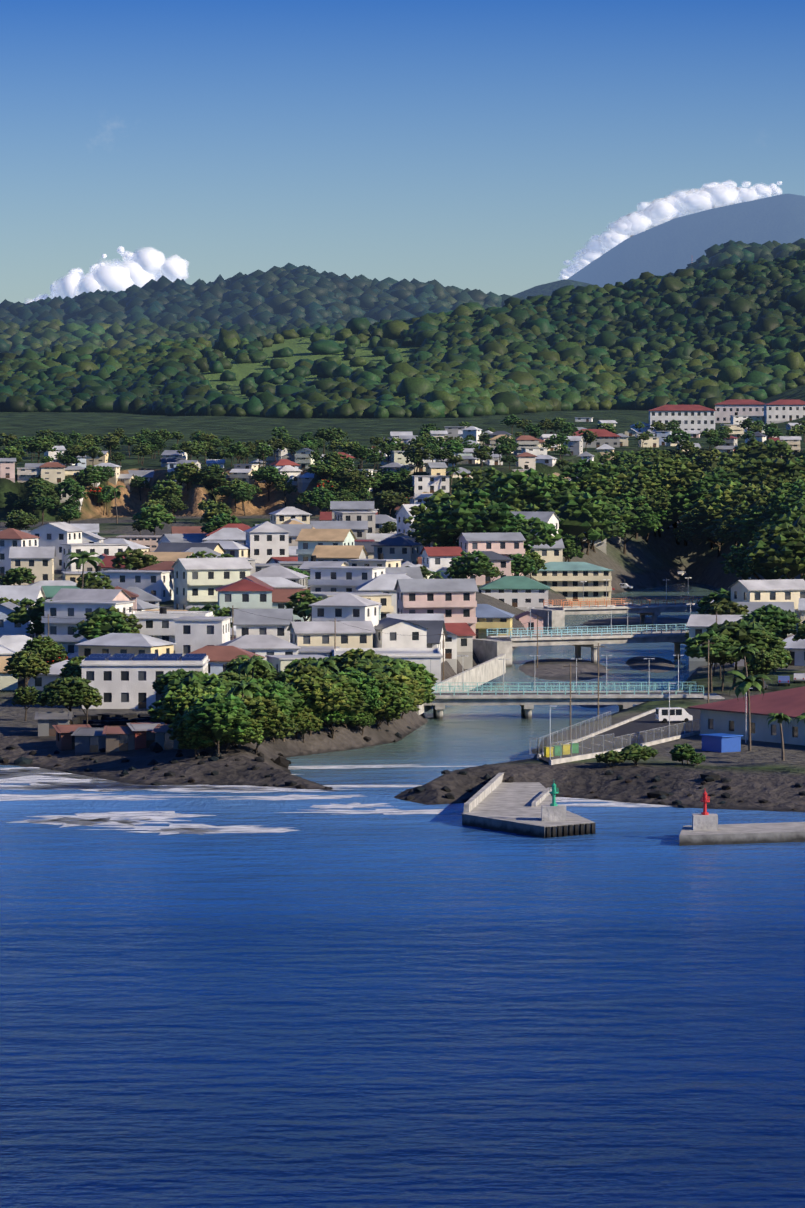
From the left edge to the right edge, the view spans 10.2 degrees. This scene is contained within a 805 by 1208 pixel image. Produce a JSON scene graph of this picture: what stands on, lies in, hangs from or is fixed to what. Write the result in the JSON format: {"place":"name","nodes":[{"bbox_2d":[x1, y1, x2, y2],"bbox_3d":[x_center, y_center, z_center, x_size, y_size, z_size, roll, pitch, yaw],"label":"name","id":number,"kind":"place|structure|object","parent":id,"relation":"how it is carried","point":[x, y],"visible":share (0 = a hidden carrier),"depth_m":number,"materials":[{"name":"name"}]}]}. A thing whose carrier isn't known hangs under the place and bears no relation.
{"place":"outdoors","nodes":[
{"label":"outdoors","id":0,"kind":"place"},
{"bbox_2d":[23,246,188,303],"bbox_3d":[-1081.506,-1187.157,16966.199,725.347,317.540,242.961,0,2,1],"label":"cloud","id":1,"kind":"structure","parent":0,"point":[142,267],"depth_m":16893.97,"materials":[{"name":"white"}]},
{"bbox_2d":[0,581,804,1207],"bbox_3d":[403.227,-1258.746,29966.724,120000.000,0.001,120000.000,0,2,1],"label":"sea","id":2,"kind":"structure","parent":0,"point":[326,1009],"depth_m":347.60,"materials":[{"name":"liquid"}]},
{"bbox_2d":[0,764,666,834],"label":"surf foam","id":3,"kind":"object","parent":2,"relation":"on","point":[89,819],"depth_m":523.88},
{"bbox_2d":[69,603,804,845],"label":"concrete structures","id":4,"kind":"object","parent":2,"relation":"on","point":[498,804],"visible":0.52,"depth_m":655.29,"materials":[{"name":"grey concrete"}]},
{"bbox_2d":[48,577,752,759],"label":"utility poles","id":5,"kind":"object","parent":4,"relation":"on","point":[537,655],"visible":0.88,"depth_m":655.91,"materials":[{"name":"metal"}]},
{"bbox_2d":[431,596,742,814],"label":"painted ironwork","id":6,"kind":"object","parent":4,"relation":"on","point":[719,742],"visible":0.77,"depth_m":657.07,"materials":[{"name":"paint"}]},
{"bbox_2d":[530,713,698,757],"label":"chainlink fence","id":7,"kind":"object","parent":4,"relation":"on","point":[594,738],"visible":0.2,"depth_m":560.55,"materials":[{"name":"grey metal"}]},
{"bbox_2d":[0,194,804,811],"bbox_3d":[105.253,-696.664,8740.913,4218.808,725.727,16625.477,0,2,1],"label":"terrain","id":8,"kind":"structure","parent":0,"point":[760,770],"depth_m":1153.92,"materials":[{"name":"brown soil"}]},
{"bbox_2d":[0,263,523,327],"bbox_3d":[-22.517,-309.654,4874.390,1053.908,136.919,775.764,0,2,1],"label":"forest trees","id":9,"kind":"object","parent":8,"relation":"on","point":[309,295],"visible":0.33,"depth_m":5006.24,"materials":[{"name":"green plant"}]},
{"bbox_2d":[0,249,804,417],"bbox_3d":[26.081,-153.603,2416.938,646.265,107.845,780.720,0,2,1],"label":"forest trees","id":10,"kind":"object","parent":8,"relation":"on","point":[622,346],"visible":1,"depth_m":2457.43,"materials":[{"name":"green plant"}]},
{"bbox_2d":[0,405,804,754],"bbox_3d":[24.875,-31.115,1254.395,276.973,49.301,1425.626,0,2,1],"label":"house walls","id":11,"kind":"structure","parent":8,"relation":"on","point":[398,601],"depth_m":844.01,"materials":[{"name":"white paint"}]},
{"bbox_2d":[0,399,804,735],"bbox_3d":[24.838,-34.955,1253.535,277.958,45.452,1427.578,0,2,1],"label":"town roofs","id":12,"kind":"structure","parent":11,"relation":"on","point":[276,575],"depth_m":845.95,"materials":[{"name":"grey metal"}]},
{"bbox_2d":[0,407,804,752],"bbox_3d":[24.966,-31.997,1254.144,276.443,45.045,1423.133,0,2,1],"label":"windows","id":13,"kind":"structure","parent":11,"relation":"in","point":[150,737],"depth_m":799.38,"materials":[{"name":"black glass"}]},
{"bbox_2d":[0,238,804,354],"bbox_3d":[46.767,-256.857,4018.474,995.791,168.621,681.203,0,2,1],"label":"forest trees","id":14,"kind":"object","parent":8,"relation":"on","point":[37,336],"visible":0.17,"depth_m":4228.04,"materials":[{"name":"green plant"}]},
{"bbox_2d":[0,719,804,809],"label":"shore rocks","id":15,"kind":"object","parent":8,"relation":"on","point":[156,747],"visible":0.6,"depth_m":544.43,"materials":[{"name":"brown stone"}]},
{"bbox_2d":[0,437,804,664],"bbox_3d":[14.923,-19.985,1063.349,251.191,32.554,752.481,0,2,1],"label":"town trees","id":16,"kind":"object","parent":8,"relation":"on","point":[753,501],"depth_m":1117.73,"materials":[{"name":"green plant"}]},
{"bbox_2d":[0,414,804,514],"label":"trees","id":17,"kind":"object","parent":8,"relation":"on","point":[46,440],"depth_m":1366.08,"materials":[{"name":"green plant"}]},
{"bbox_2d":[4,587,804,766],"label":"trees","id":18,"kind":"object","parent":8,"relation":"on","point":[352,687],"depth_m":599.19,"materials":[{"name":"green plant"}]},
{"bbox_2d":[0,0,804,302],"label":"sky","id":19,"kind":"structure","parent":0,"point":[482,145],"materials":[{"name":"blue"}]},
{"bbox_2d":[91,412,737,660],"bbox_3d":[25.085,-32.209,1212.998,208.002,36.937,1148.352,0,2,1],"label":"windows","id":20,"kind":"structure","parent":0,"point":[162,610],"depth_m":933.96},
{"bbox_2d":[540,709,700,761],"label":"ramp","id":21,"kind":"structure","parent":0,"point":[648,722],"depth_m":590.75,"materials":[{"name":"concrete"}]},
{"bbox_2d":[557,179,781,279],"bbox_3d":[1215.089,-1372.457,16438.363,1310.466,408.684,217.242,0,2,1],"label":"cloud","id":22,"kind":"structure","parent":0,"point":[647,215],"depth_m":16383.41,"materials":[{"name":"white"}]},
{"bbox_2d":[612,571,804,722],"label":"vehicles","id":23,"kind":"object","parent":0,"point":[685,714],"visible":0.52,"depth_m":609.16,"materials":[{"name":"white metal"}]}
]}

